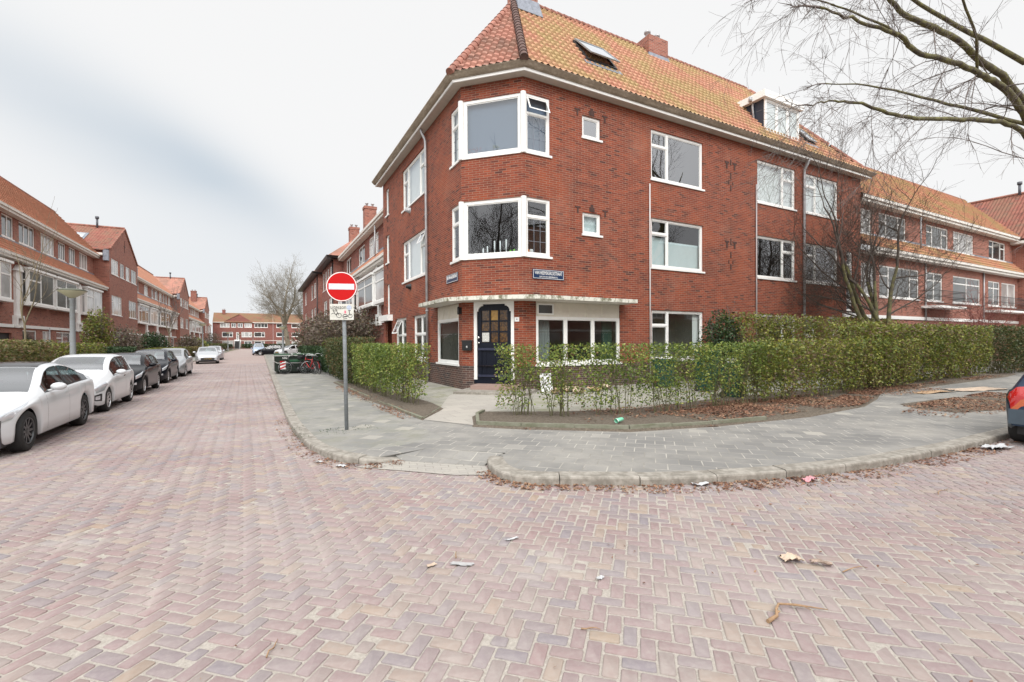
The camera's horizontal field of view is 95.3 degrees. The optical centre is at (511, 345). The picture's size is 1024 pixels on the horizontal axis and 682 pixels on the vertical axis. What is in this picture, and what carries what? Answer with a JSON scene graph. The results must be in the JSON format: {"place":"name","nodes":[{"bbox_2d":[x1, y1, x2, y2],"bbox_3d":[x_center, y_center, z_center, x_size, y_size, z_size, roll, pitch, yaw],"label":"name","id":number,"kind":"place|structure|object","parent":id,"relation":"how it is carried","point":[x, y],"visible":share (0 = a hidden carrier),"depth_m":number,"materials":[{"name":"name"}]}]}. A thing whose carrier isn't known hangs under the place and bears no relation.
{"place":"outdoors","nodes":[
{"label":"outdoors","id":0,"kind":"place"},
{"bbox_2d":[0,176,108,356],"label":"terraced house","id":1,"kind":"structure","parent":0,"point":[49,317],"depth_m":33.78,"materials":[{"name":"red brick"}]},
{"bbox_2d":[0,257,13,301],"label":"bay window","id":2,"kind":"structure","parent":1,"relation":"in","point":[5,284],"depth_m":27.67,"materials":[{"name":"white paint"}]},
{"bbox_2d":[1,213,14,240],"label":"window","id":3,"kind":"structure","parent":1,"relation":"in","point":[4,225],"depth_m":30.01,"materials":[{"name":"white paint"}]},
{"bbox_2d":[19,222,35,249],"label":"window","id":4,"kind":"structure","parent":1,"relation":"in","point":[24,230],"depth_m":32.65,"materials":[{"name":"white glass"}]},
{"bbox_2d":[21,267,55,308],"bbox_3d":[-32.635,-3.868,32.241,0.520,2.490,4.400,-1,1,-28],"label":"bay window","id":5,"kind":"structure","parent":1,"relation":"in","point":[48,303],"depth_m":31.93,"materials":[{"name":"grey glass"}]},
{"bbox_2d":[41,233,55,257],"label":"window","id":6,"kind":"structure","parent":1,"relation":"in","point":[46,238],"depth_m":35.90,"materials":[{"name":"grey glass"}]},
{"bbox_2d":[49,276,78,312],"bbox_3d":[-34.918,-3.889,36.463,0.520,2.490,4.600,-1,1,-28],"label":"bay window","id":7,"kind":"structure","parent":1,"relation":"in","point":[61,302],"depth_m":35.67,"materials":[{"name":"white paint"}]},
{"bbox_2d":[81,286,103,315],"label":"bay window","id":8,"kind":"structure","parent":1,"relation":"in","point":[92,298],"depth_m":41.82,"materials":[{"name":"white paint"}]},
{"bbox_2d":[56,288,87,354],"bbox_3d":[-16.585,-0.247,17.633,0.880,3.790,0.880,-1,1,-28],"label":"street lamp","id":9,"kind":"object","parent":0,"point":[72,294],"visible":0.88,"depth_m":17.55,"materials":[{"name":"metal"}]},
{"bbox_2d":[24,216,138,346],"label":"gabled house","id":10,"kind":"structure","parent":0,"point":[115,264],"depth_m":49.26,"materials":[{"name":"red brick"}]},
{"bbox_2d":[154,272,188,346],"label":"gabled house","id":11,"kind":"structure","parent":0,"point":[182,329],"depth_m":90.08,"materials":[{"name":"red brick"}]},
{"bbox_2d":[189,299,203,338],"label":"terraced house","id":12,"kind":"structure","parent":0,"point":[195,328],"depth_m":112.88,"materials":[{"name":"red brick"}]},
{"bbox_2d":[193,349,265,364],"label":"road","id":13,"kind":"structure","parent":0,"point":[242,356],"depth_m":54.14,"materials":[{"name":"brick"}]},
{"bbox_2d":[193,347,221,363],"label":"parked car","id":14,"kind":"object","parent":13,"relation":"on","point":[207,354],"visible":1,"depth_m":40.94,"materials":[{"name":"silver metal"}]},
{"bbox_2d":[265,354,443,451],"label":"sidewalk","id":15,"kind":"structure","parent":0,"point":[316,401],"depth_m":10.47,"materials":[{"name":"grey concrete"}]},
{"bbox_2d":[273,353,315,373],"bbox_3d":[-12.403,1.014,26.563,2.189,1.074,1.839,-1,1,-28],"label":"waste container","id":16,"kind":"object","parent":15,"relation":"on","point":[278,359],"visible":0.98,"depth_m":25.80,"materials":[{"name":"green"}]},
{"bbox_2d":[326,272,356,429],"bbox_3d":[-3.282,0.117,9.047,0.570,3.060,0.132,0,0,-11],"label":"no entry sign","id":17,"kind":"object","parent":15,"relation":"on","point":[341,287],"visible":1,"depth_m":8.99,"materials":[{"name":"metal"}]},
{"bbox_2d":[423,394,528,424],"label":"path","id":18,"kind":"structure","parent":0,"point":[461,408],"depth_m":12.20,"materials":[{"name":"grey concrete"}]},
{"bbox_2d":[0,363,1023,681],"bbox_3d":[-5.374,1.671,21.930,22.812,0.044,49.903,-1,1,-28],"label":"road","id":19,"kind":"structure","parent":0,"point":[160,415],"depth_m":3.80,"materials":[{"name":"brick"}]},
{"bbox_2d":[0,362,93,451],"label":"parked car","id":20,"kind":"object","parent":19,"relation":"on","point":[38,397],"visible":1,"depth_m":8.64,"materials":[{"name":"white paint"}]},
{"bbox_2d":[52,354,133,411],"bbox_3d":[-11.997,1.006,13.060,2.090,1.508,3.804,-1,1,-28],"label":"parked car","id":21,"kind":"object","parent":19,"relation":"on","point":[111,376],"visible":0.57,"depth_m":13.18,"materials":[{"name":"white paint"}]},
{"bbox_2d":[109,352,160,393],"bbox_3d":[-14.431,1.010,17.360,2.140,1.458,4.084,-1,1,-28],"label":"parked car","id":22,"kind":"object","parent":19,"relation":"on","point":[146,367],"visible":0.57,"depth_m":17.36,"materials":[{"name":"black paint"}]},
{"bbox_2d":[135,349,178,382],"bbox_3d":[-17.047,0.952,22.050,2.160,1.528,4.024,-1,1,-28],"label":"parked car","id":23,"kind":"object","parent":19,"relation":"on","point":[167,360],"visible":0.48,"depth_m":22.12,"materials":[{"name":"black paint"}]},
{"bbox_2d":[163,348,192,375],"bbox_3d":[-19.105,0.931,26.161,2.110,1.528,4.014,-1,1,-28],"label":"parked car","id":24,"kind":"object","parent":19,"relation":"on","point":[184,357],"visible":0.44,"depth_m":26.12,"materials":[{"name":"silver metal"}]},
{"bbox_2d":[264,354,399,464],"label":"kerb","id":25,"kind":"structure","parent":19,"relation":"on","point":[311,441],"depth_m":7.95,"materials":[{"name":"concrete"}]},
{"bbox_2d":[267,374,401,468],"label":"fallen leaves","id":26,"kind":"object","parent":19,"relation":"on","point":[327,459],"visible":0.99,"depth_m":7.14,"materials":[{"name":"brown plant"}]},
{"bbox_2d":[359,461,491,474],"bbox_3d":[-1.224,1.748,6.680,2.028,0.001,0.537,0,0,13],"label":"ramp apron","id":27,"kind":"object","parent":19,"relation":"on","point":[445,468],"visible":1,"depth_m":6.67,"materials":[{"name":"grey concrete"}]},
{"bbox_2d":[350,446,505,465],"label":"ramp","id":28,"kind":"structure","parent":19,"relation":"on","point":[473,455],"depth_m":7.22,"materials":[{"name":"grey concrete"}]},
{"bbox_2d":[487,426,1009,485],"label":"kerb","id":29,"kind":"structure","parent":19,"relation":"on","point":[498,466],"depth_m":6.12,"materials":[{"name":"concrete"}]},
{"bbox_2d":[476,439,1023,493],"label":"fallen leaves","id":30,"kind":"object","parent":19,"relation":"on","point":[726,484],"visible":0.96,"depth_m":5.92,"materials":[{"name":"brown plant"}]},
{"bbox_2d":[1006,374,1023,441],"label":"hatchback","id":31,"kind":"object","parent":19,"relation":"on","point":[1015,406],"visible":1,"depth_m":7.93,"materials":[{"name":"blue paint"}]},
{"bbox_2d":[0,0,1023,339],"label":"sky","id":32,"kind":"structure","parent":0,"point":[223,137],"materials":[{"name":"white"}]},
{"bbox_2d":[330,372,932,410],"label":"garden paving","id":33,"kind":"structure","parent":0,"point":[438,394],"depth_m":14.19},
{"bbox_2d":[323,335,375,385],"bbox_3d":[-7.392,0.588,20.754,1.474,2.047,7.529,-1,1,-28],"label":"hedge","id":34,"kind":"object","parent":33,"relation":"on","point":[334,353],"visible":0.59,"depth_m":19.27,"materials":[{"name":"green plant"}]},
{"bbox_2d":[695,298,747,384],"bbox_3d":[7.984,-0.099,17.807,2.328,3.458,1.928,0,0,11],"label":"shrub","id":35,"kind":"object","parent":33,"relation":"on","point":[718,334],"visible":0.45,"depth_m":17.63,"materials":[{"name":"green plant"}]},
{"bbox_2d":[719,362,749,397],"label":"hedge","id":36,"kind":"object","parent":33,"relation":"on","point":[735,384],"visible":0.25,"depth_m":13.58,"materials":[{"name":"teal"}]},
{"bbox_2d":[718,311,903,381],"bbox_3d":[13.691,0.070,20.626,13.452,2.857,1.333,-1,1,-30],"label":"garden hedge","id":37,"kind":"object","parent":33,"relation":"on","point":[788,328],"visible":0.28,"depth_m":18.83,"materials":[{"name":"green plant"}]},
{"bbox_2d":[313,362,1023,471],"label":"sidewalk","id":38,"kind":"structure","parent":0,"point":[882,423],"depth_m":8.07,"materials":[{"name":"grey concrete"}]},
{"bbox_2d":[297,345,338,374],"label":"hedge","id":39,"kind":"object","parent":38,"relation":"on","point":[315,349],"visible":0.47,"depth_m":27.84,"materials":[{"name":"green plant"}]},
{"bbox_2d":[295,300,383,344],"bbox_3d":[-11.435,-0.931,32.516,6.910,5.087,9.315,-1,1,-28],"label":"shrub","id":40,"kind":"object","parent":38,"relation":"on","point":[358,326],"visible":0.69,"depth_m":30.17,"materials":[{"name":"brown plant"}]},
{"bbox_2d":[333,381,443,419],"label":"bed soil","id":41,"kind":"structure","parent":38,"relation":"on","point":[423,408],"depth_m":12.96,"materials":[{"name":"brown soil"}]},
{"bbox_2d":[350,342,431,404],"bbox_3d":[-4.183,0.745,14.790,0.871,1.710,6.634,-1,1,-33],"label":"hedge","id":42,"kind":"object","parent":41,"relation":"on","point":[364,359],"visible":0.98,"depth_m":13.44,"materials":[{"name":"green plant"}]},
{"bbox_2d":[475,409,766,428],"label":"bed edging kerb","id":43,"kind":"structure","parent":38,"relation":"on","point":[605,426],"depth_m":9.10,"materials":[{"name":"concrete"}]},
{"bbox_2d":[472,372,1015,431],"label":"bed soil","id":44,"kind":"structure","parent":38,"relation":"on","point":[572,417],"depth_m":10.44,"materials":[{"name":"brown soil"}]},
{"bbox_2d":[492,341,788,415],"bbox_3d":[3.620,0.728,11.257,8.309,1.698,1.645,0,0,-17],"label":"hedge","id":45,"kind":"object","parent":44,"relation":"on","point":[652,377],"visible":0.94,"depth_m":10.68,"materials":[{"name":"green plant"}]},
{"bbox_2d":[530,375,1005,429],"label":"fallen leaves","id":46,"kind":"object","parent":44,"relation":"on","point":[840,399],"visible":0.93,"depth_m":11.98,"materials":[{"name":"brown plant"}]},
{"bbox_2d":[738,337,922,401],"bbox_3d":[10.311,0.622,14.498,9.222,1.788,1.141,-1,1,-30],"label":"hedge","id":47,"kind":"object","parent":44,"relation":"on","point":[813,360],"visible":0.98,"depth_m":13.74,"materials":[{"name":"green plant"}]},
{"bbox_2d":[821,320,995,388],"bbox_3d":[16.052,0.296,18.375,12.968,2.420,1.625,-1,1,-30],"label":"hedge","id":48,"kind":"object","parent":44,"relation":"on","point":[951,347],"visible":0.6,"depth_m":18.05,"materials":[{"name":"green plant"}]},
{"bbox_2d":[901,394,1006,411],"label":"tree pit soil","id":49,"kind":"object","parent":38,"relation":"on","point":[955,408],"visible":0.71,"depth_m":12.15,"materials":[{"name":"brown soil"}]},
{"bbox_2d":[926,281,1023,365],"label":"bare shrub tree","id":50,"kind":"object","parent":38,"relation":"on","point":[979,322],"visible":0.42,"depth_m":29.04,"materials":[{"name":"brown plant"}]},
{"bbox_2d":[971,324,1023,373],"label":"hedge","id":51,"kind":"object","parent":38,"relation":"on","point":[1011,347],"visible":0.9,"depth_m":22.34,"materials":[{"name":"green plant"}]},
{"bbox_2d":[694,350,719,390],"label":"hedge","id":52,"kind":"object","parent":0,"point":[703,385],"visible":0.34,"depth_m":15.38,"materials":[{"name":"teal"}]},
{"label":"ground","id":53,"kind":"structure","parent":0,"visible":0},
{"bbox_2d":[137,265,179,347],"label":"terraced house","id":54,"kind":"structure","parent":53,"relation":"on","point":[150,287],"depth_m":69.50,"materials":[{"name":"red brick"}]},
{"bbox_2d":[138,303,148,324],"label":"bay window","id":55,"kind":"structure","parent":54,"relation":"in","point":[143,317],"depth_m":60.46,"materials":[{"name":"white paint"}]},
{"bbox_2d":[189,289,208,340],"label":"gabled house","id":56,"kind":"structure","parent":53,"relation":"on","point":[201,304],"depth_m":128.49,"materials":[{"name":"red brick"}]},
{"bbox_2d":[213,309,272,348],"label":"apartment block","id":57,"kind":"structure","parent":53,"relation":"on","point":[246,326],"depth_m":152.04,"materials":[{"name":"red brick"}]},
{"bbox_2d":[243,251,306,345],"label":"bare tree","id":58,"kind":"object","parent":53,"relation":"on","point":[284,315],"visible":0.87,"depth_m":88.80,"materials":[{"name":"brown plant"}]},
{"bbox_2d":[273,309,302,345],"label":"apartment block","id":59,"kind":"structure","parent":53,"relation":"on","point":[293,322],"depth_m":158.16,"materials":[{"name":"red brick"}]},
{"bbox_2d":[298,270,322,334],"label":"hipped house","id":60,"kind":"structure","parent":53,"relation":"on","point":[310,288],"depth_m":62.03,"materials":[{"name":"red brick"}]},
{"bbox_2d":[287,312,338,346],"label":"shrub","id":61,"kind":"object","parent":53,"relation":"on","point":[301,340],"visible":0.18,"depth_m":38.54,"materials":[{"name":"brown plant"}]},
{"bbox_2d":[315,224,375,318],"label":"hipped house","id":62,"kind":"structure","parent":53,"relation":"on","point":[329,265],"depth_m":48.53,"materials":[{"name":"red brick"}]},
{"bbox_2d":[338,203,383,367],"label":"terraced house","id":63,"kind":"structure","parent":53,"relation":"on","point":[361,255],"depth_m":32.81,"materials":[{"name":"red brick"}]},
{"bbox_2d":[356,272,376,310],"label":"bay window","id":64,"kind":"structure","parent":63,"relation":"in","point":[366,285],"depth_m":31.95,"materials":[{"name":"grey glass"}]},
{"bbox_2d":[373,264,383,304],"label":"bay window","id":65,"kind":"structure","parent":63,"relation":"in","point":[379,272],"depth_m":28.64,"materials":[{"name":"white paint"}]},
{"bbox_2d":[372,0,876,395],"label":"corner house","id":66,"kind":"structure","parent":53,"relation":"on","point":[604,168],"depth_m":18.62,"materials":[{"name":"red brick"}]},
{"bbox_2d":[392,318,405,349],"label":"window","id":67,"kind":"structure","parent":66,"relation":"in","point":[401,323],"depth_m":24.80,"materials":[{"name":"white paint"}]},
{"bbox_2d":[401,149,423,213],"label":"window","id":68,"kind":"structure","parent":66,"relation":"in","point":[413,176],"depth_m":22.35,"materials":[{"name":"white paint"}]},
{"bbox_2d":[402,229,424,284],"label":"window","id":69,"kind":"structure","parent":66,"relation":"in","point":[414,248],"depth_m":22.35,"materials":[{"name":"grey glass"}]},
{"bbox_2d":[415,314,441,360],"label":"window","id":70,"kind":"structure","parent":66,"relation":"in","point":[420,320],"depth_m":21.95,"materials":[{"name":"white paint"}]},
{"bbox_2d":[436,304,458,365],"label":"shop window","id":71,"kind":"structure","parent":66,"relation":"in","point":[448,316],"depth_m":19.15,"materials":[{"name":"white paint"}]},
{"bbox_2d":[449,107,459,169],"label":"corner window","id":72,"kind":"structure","parent":66,"relation":"in","point":[454,128],"depth_m":17.42,"materials":[{"name":"white paint"}]},
{"bbox_2d":[450,205,460,264],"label":"corner window","id":73,"kind":"structure","parent":66,"relation":"in","point":[454,225],"depth_m":17.44,"materials":[{"name":"white paint"}]},
{"bbox_2d":[455,93,522,161],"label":"corner window","id":74,"kind":"structure","parent":66,"relation":"in","point":[489,123],"depth_m":16.45,"materials":[{"name":"white paint"}]},
{"bbox_2d":[477,304,510,379],"bbox_3d":[-0.607,-0.131,16.424,1.260,2.670,0.318,0,0,10],"label":"front door","id":75,"kind":"structure","parent":66,"relation":"in","point":[493,320],"depth_m":16.43,"materials":[{"name":"black paint"}]},
{"bbox_2d":[455,197,545,259],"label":"corner window","id":76,"kind":"structure","parent":66,"relation":"in","point":[486,222],"depth_m":17.94,"materials":[{"name":"white paint"}]},
{"bbox_2d":[525,93,551,158],"bbox_3d":[0.899,-7.625,16.233,1.110,2.075,0.391,-1,1,-28],"label":"corner window","id":77,"kind":"structure","parent":66,"relation":"in","point":[537,108],"depth_m":16.38,"materials":[{"name":"white paint"}]},
{"bbox_2d":[525,197,552,258],"bbox_3d":[0.906,-4.070,16.283,1.110,2.065,0.160,-1,1,-28],"label":"corner window","id":78,"kind":"structure","parent":66,"relation":"in","point":[546,255],"depth_m":16.39,"materials":[{"name":"white paint"}]},
{"bbox_2d":[532,269,563,280],"bbox_3d":[1.285,-2.486,16.439,1.300,0.340,0.028,-1,1,-28],"label":"street name sign","id":79,"kind":"object","parent":66,"relation":"attached to","point":[547,274],"visible":1,"depth_m":16.41,"materials":[{"name":"blue metal"}]},
{"bbox_2d":[535,301,621,366],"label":"shop window","id":80,"kind":"structure","parent":66,"relation":"in","point":[571,323],"depth_m":17.82,"materials":[{"name":"white paint"}]},
{"bbox_2d":[581,115,602,142],"bbox_3d":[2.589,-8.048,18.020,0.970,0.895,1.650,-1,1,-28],"label":"window","id":81,"kind":"structure","parent":66,"relation":"in","point":[590,126],"depth_m":17.57,"materials":[{"name":"white paint"}]},
{"bbox_2d":[582,212,602,237],"bbox_3d":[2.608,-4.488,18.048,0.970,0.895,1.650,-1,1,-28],"label":"window","id":82,"kind":"structure","parent":66,"relation":"in","point":[591,222],"depth_m":17.55,"materials":[{"name":"white paint"}]},
{"bbox_2d":[651,310,701,360],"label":"window","id":83,"kind":"structure","parent":66,"relation":"in","point":[677,327],"depth_m":21.12,"materials":[{"name":"white paint"}]},
{"bbox_2d":[650,130,704,191],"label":"window","id":84,"kind":"structure","parent":66,"relation":"in","point":[676,161],"depth_m":20.67,"materials":[{"name":"white paint"}]},
{"bbox_2d":[651,218,704,273],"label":"window","id":85,"kind":"structure","parent":66,"relation":"in","point":[675,246],"depth_m":19.99,"materials":[{"name":"white paint"}]},
{"bbox_2d":[757,160,796,211],"bbox_3d":[12.852,-7.739,22.803,3.150,2.075,0.299,-1,1,-28],"label":"window","id":86,"kind":"structure","parent":66,"relation":"in","point":[763,198],"depth_m":22.98,"materials":[{"name":"glass"}]},
{"bbox_2d":[757,235,796,281],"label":"window","id":87,"kind":"structure","parent":66,"relation":"in","point":[769,242],"depth_m":24.04,"materials":[{"name":"glass"}]},
{"bbox_2d":[764,98,798,140],"bbox_3d":[13.293,-11.066,23.003,2.750,1.530,0.080,-1,1,-28],"label":"dormer window","id":88,"kind":"structure","parent":66,"relation":"in","point":[766,100],"depth_m":22.78,"materials":[{"name":"white paint"}]},
{"bbox_2d":[806,243,836,284],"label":"window","id":89,"kind":"structure","parent":66,"relation":"in","point":[807,246],"depth_m":25.78,"materials":[{"name":"grey glass"}]},
{"bbox_2d":[806,174,839,220],"bbox_3d":[16.300,-7.772,24.668,3.110,2.075,0.299,-1,1,-28],"label":"window","id":90,"kind":"structure","parent":66,"relation":"in","point":[810,201],"depth_m":24.78,"materials":[{"name":"glass"}]},
{"bbox_2d":[699,0,1023,266],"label":"overhanging tree","id":91,"kind":"object","parent":53,"relation":"on","point":[1007,87],"visible":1,"depth_m":11.08,"materials":[{"name":"brown plant"}]},
{"bbox_2d":[757,108,1006,373],"bbox_3d":[17.655,-4.970,22.728,11.461,13.119,8.070,0,0,11],"label":"bare tree","id":92,"kind":"object","parent":53,"relation":"on","point":[851,285],"visible":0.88,"depth_m":22.11,"materials":[{"name":"brown plant"}]},
{"bbox_2d":[861,166,1023,365],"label":"terraced house","id":93,"kind":"structure","parent":53,"relation":"on","point":[1002,285],"depth_m":32.34,"materials":[{"name":"red brick"}]},
{"bbox_2d":[879,265,918,300],"bbox_3d":[23.770,-3.782,28.648,5.110,1.935,0.160,-1,1,-28],"label":"window","id":94,"kind":"structure","parent":93,"relation":"in","point":[886,268],"depth_m":28.68,"materials":[{"name":"grey glass"}]},
{"bbox_2d":[927,272,942,302],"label":"window","id":95,"kind":"structure","parent":93,"relation":"in","point":[934,293],"depth_m":30.88,"materials":[{"name":"grey glass"}]},
{"bbox_2d":[926,224,946,250],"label":"window","id":96,"kind":"structure","parent":93,"relation":"in","point":[942,233],"depth_m":31.84,"materials":[{"name":"grey glass"}]},
{"bbox_2d":[953,231,974,255],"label":"window","id":97,"kind":"structure","parent":93,"relation":"in","point":[970,250],"depth_m":33.92,"materials":[{"name":"white paint"}]},
{"bbox_2d":[953,276,980,305],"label":"window","id":98,"kind":"structure","parent":93,"relation":"in","point":[961,284],"depth_m":33.36,"materials":[{"name":"white paint"}]},
{"bbox_2d":[988,281,999,306],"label":"window","id":99,"kind":"structure","parent":93,"relation":"in","point":[993,287],"depth_m":35.73,"materials":[{"name":"grey glass"}]},
{"bbox_2d":[989,240,1005,261],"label":"window","id":100,"kind":"structure","parent":93,"relation":"in","point":[1000,247],"depth_m":36.87,"materials":[{"name":"white paint"}]},
{"bbox_2d":[1001,283,1015,308],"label":"window","id":101,"kind":"structure","parent":93,"relation":"in","point":[1008,290],"depth_m":37.10,"materials":[{"name":"white paint"}]},
{"bbox_2d":[931,181,1023,354],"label":"gabled house","id":102,"kind":"structure","parent":53,"relation":"on","point":[1000,209],"depth_m":40.31,"materials":[{"name":"red brick"}]},
{"label":"front garden ground","id":103,"kind":"structure","parent":0,"visible":0},
{"bbox_2d":[0,338,58,361],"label":"hedge","id":104,"kind":"object","parent":103,"relation":"on","point":[11,350],"visible":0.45,"depth_m":17.05,"materials":[{"name":"green plant"}]},
{"bbox_2d":[1,196,64,340],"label":"bare tree","id":105,"kind":"object","parent":103,"relation":"on","point":[21,308],"visible":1,"depth_m":20.16,"materials":[{"name":"brown plant"}]},
{"bbox_2d":[30,342,106,361],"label":"hedge","id":106,"kind":"object","parent":103,"relation":"on","point":[62,349],"visible":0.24,"depth_m":22.05,"materials":[{"name":"green plant"}]},
{"bbox_2d":[78,300,119,346],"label":"shrub","id":107,"kind":"object","parent":103,"relation":"on","point":[98,332],"visible":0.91,"depth_m":31.20,"materials":[{"name":"green plant"}]},
{"bbox_2d":[110,323,147,350],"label":"shrub","id":108,"kind":"object","parent":103,"relation":"on","point":[124,341],"visible":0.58,"depth_m":36.24,"materials":[{"name":"brown plant"}]},
{"bbox_2d":[135,331,172,348],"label":"shrub","id":109,"kind":"object","parent":103,"relation":"on","point":[149,340],"visible":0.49,"depth_m":44.27,"materials":[{"name":"green plant"}]},
{"bbox_2d":[157,284,186,341],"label":"bare tree","id":110,"kind":"object","parent":103,"relation":"on","point":[172,316],"visible":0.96,"depth_m":50.45,"materials":[{"name":"brown plant"}]},
{"bbox_2d":[174,333,201,346],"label":"shrub","id":111,"kind":"object","parent":103,"relation":"on","point":[192,341],"visible":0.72,"depth_m":68.70,"materials":[{"name":"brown plant"}]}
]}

